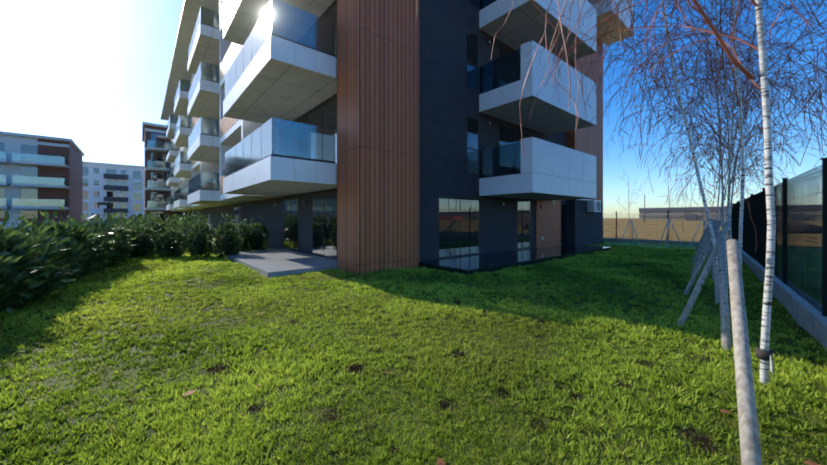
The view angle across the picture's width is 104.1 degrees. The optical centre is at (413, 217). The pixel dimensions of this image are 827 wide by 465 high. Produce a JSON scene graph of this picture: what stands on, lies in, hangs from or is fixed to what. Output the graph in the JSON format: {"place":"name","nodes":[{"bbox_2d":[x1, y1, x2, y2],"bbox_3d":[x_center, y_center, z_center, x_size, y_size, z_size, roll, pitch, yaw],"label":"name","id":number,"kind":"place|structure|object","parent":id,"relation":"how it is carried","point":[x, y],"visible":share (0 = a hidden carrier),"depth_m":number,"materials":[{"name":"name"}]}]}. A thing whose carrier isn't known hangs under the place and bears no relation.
{"place":"outdoors","nodes":[
{"label":"outdoors","id":0,"kind":"place"},
{"bbox_2d":[0,131,84,228],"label":"block","id":1,"kind":"structure","parent":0,"point":[38,173],"depth_m":44.49,"materials":[{"name":"white paint"}]},
{"bbox_2d":[97,196,123,212],"bbox_3d":[-30.773,-0.439,32.832,2.000,3.700,0.160,0,0,-40],"label":"sign post","id":2,"kind":"object","parent":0,"point":[113,200],"visible":0.77,"depth_m":32.78,"materials":[{"name":"black metal"}]},
{"bbox_2d":[83,161,143,221],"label":"block","id":3,"kind":"structure","parent":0,"point":[102,182],"depth_m":85.20,"materials":[{"name":"white paint"}]},
{"bbox_2d":[0,236,826,464],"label":"lawn","id":4,"kind":"structure","parent":0,"point":[680,435],"depth_m":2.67,"materials":[{"name":"green plant"}]},
{"bbox_2d":[0,205,167,312],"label":"hedge","id":5,"kind":"object","parent":4,"relation":"on","point":[47,256],"visible":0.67,"depth_m":6.17,"materials":[{"name":"green plant"}]},
{"bbox_2d":[142,122,182,222],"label":"block","id":6,"kind":"structure","parent":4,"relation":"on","point":[157,167],"depth_m":49.39,"materials":[{"name":"white paint"}]},
{"bbox_2d":[113,208,270,258],"bbox_3d":[-12.092,0.567,16.575,5.550,2.044,15.920,0,0,-40],"label":"shrub row","id":7,"kind":"object","parent":4,"relation":"on","point":[191,234],"visible":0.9,"depth_m":11.39,"materials":[{"name":"green plant"}]},
{"bbox_2d":[160,0,633,274],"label":"building","id":8,"kind":"structure","parent":4,"relation":"on","point":[394,150],"depth_m":10.63,"materials":[{"name":"paint"}]},
{"bbox_2d":[274,40,553,239],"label":"wall lamps","id":9,"kind":"object","parent":8,"relation":"attached to","point":[488,123],"depth_m":11.91,"materials":[{"name":"grey"}]},
{"bbox_2d":[576,199,600,212],"bbox_3d":[8.947,-0.609,16.298,2.550,0.680,0.374,0,0,-40],"label":"ac unit","id":10,"kind":"object","parent":8,"relation":"attached to","point":[593,206],"visible":0.96,"depth_m":16.31,"materials":[{"name":"white metal"}]},
{"bbox_2d":[223,244,610,276],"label":"patios","id":11,"kind":"structure","parent":4,"relation":"on","point":[275,262],"depth_m":9.88,"materials":[{"name":"grey concrete"}]},
{"bbox_2d":[104,295,819,464],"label":"fallen leaves","id":12,"kind":"object","parent":4,"relation":"on","point":[440,461],"visible":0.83,"depth_m":1.84,"materials":[{"name":"brown plant"}]},
{"bbox_2d":[416,0,822,383],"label":"birch","id":13,"kind":"object","parent":4,"relation":"on","point":[770,258],"visible":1,"depth_m":2.70,"materials":[{"name":"white plant"}]},
{"bbox_2d":[618,172,651,243],"bbox_3d":[11.861,-0.569,17.480,1.078,4.061,1.699,0,0,-40],"label":"sapling","id":14,"kind":"object","parent":4,"relation":"on","point":[630,203],"visible":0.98,"depth_m":17.56,"materials":[{"name":"plant"}]},
{"bbox_2d":[603,211,701,244],"bbox_3d":[4.158,0.534,29.032,0.200,1.855,35.022,0,0,-41],"label":"fence","id":15,"kind":"object","parent":4,"relation":"on","point":[616,239],"visible":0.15,"depth_m":18.38,"materials":[{"name":"black metal"}]},
{"bbox_2d":[619,219,706,247],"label":"tree support stakes","id":16,"kind":"object","parent":4,"relation":"on","point":[663,232],"visible":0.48,"depth_m":16.03,"materials":[{"name":"beige wood"}]},
{"bbox_2d":[659,164,683,235],"bbox_3d":[12.882,-0.648,15.937,1.146,4.219,1.464,0,0,-40],"label":"sapling","id":17,"kind":"object","parent":4,"relation":"on","point":[668,199],"visible":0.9,"depth_m":16.02,"materials":[{"name":"plant"}]},
{"bbox_2d":[526,0,826,312],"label":"birch","id":18,"kind":"object","parent":4,"relation":"on","point":[738,94],"visible":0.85,"depth_m":5.30,"materials":[{"name":"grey plant"}]},
{"bbox_2d":[687,163,715,232],"bbox_3d":[13.580,-0.625,15.170,1.135,4.173,1.268,0,0,-40],"label":"sapling","id":19,"kind":"object","parent":4,"relation":"on","point":[706,198],"visible":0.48,"depth_m":15.07,"materials":[{"name":"plant"}]},
{"bbox_2d":[589,0,826,288],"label":"birch","id":20,"kind":"object","parent":4,"relation":"on","point":[729,143],"visible":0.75,"depth_m":6.50,"materials":[{"name":"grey plant"}]},
{"bbox_2d":[600,0,826,227],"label":"birch","id":21,"kind":"object","parent":4,"relation":"on","point":[693,134],"visible":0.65,"depth_m":8.66,"materials":[{"name":"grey plant"}]},
{"bbox_2d":[618,0,826,255],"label":"birch","id":22,"kind":"object","parent":4,"relation":"on","point":[735,170],"visible":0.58,"depth_m":10.10,"materials":[{"name":"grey plant"}]},
{"bbox_2d":[677,219,773,464],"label":"tree stakes","id":23,"kind":"object","parent":4,"relation":"on","point":[750,446],"visible":0.81,"depth_m":2.52,"materials":[{"name":"grey wood"}]},
{"bbox_2d":[664,24,819,219],"bbox_3d":[13.509,-3.140,13.612,4.216,9.207,4.726,0,0,3],"label":"birch","id":24,"kind":"object","parent":4,"relation":"on","point":[739,139],"visible":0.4,"depth_m":13.24,"materials":[{"name":"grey plant"}]},
{"bbox_2d":[662,15,826,223],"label":"birch","id":25,"kind":"object","parent":4,"relation":"on","point":[719,141],"visible":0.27,"depth_m":12.20,"materials":[{"name":"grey plant"}]},
{"bbox_2d":[731,158,826,347],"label":"fence","id":26,"kind":"object","parent":4,"relation":"on","point":[807,310],"visible":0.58,"depth_m":4.77,"materials":[{"name":"black"}]},
{"bbox_2d":[0,0,826,217],"label":"sky","id":27,"kind":"structure","parent":0,"point":[89,73],"materials":[{"name":"blue"}]},
{"bbox_2d":[21,218,820,249],"bbox_3d":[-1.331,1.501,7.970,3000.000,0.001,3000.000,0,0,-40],"label":"ground","id":28,"kind":"structure","parent":0,"point":[649,232],"depth_m":38.83,"materials":[{"name":"brown soil"}]},
{"bbox_2d":[639,205,820,220],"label":"industrial hall","id":29,"kind":"structure","parent":28,"relation":"on","point":[674,212],"depth_m":196.49,"materials":[{"name":"grey metal"}]},
{"bbox_2d":[778,221,820,233],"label":"soil mounds","id":30,"kind":"object","parent":28,"relation":"on","point":[779,229],"visible":0.06,"depth_m":31.61,"materials":[{"name":"brown soil"}]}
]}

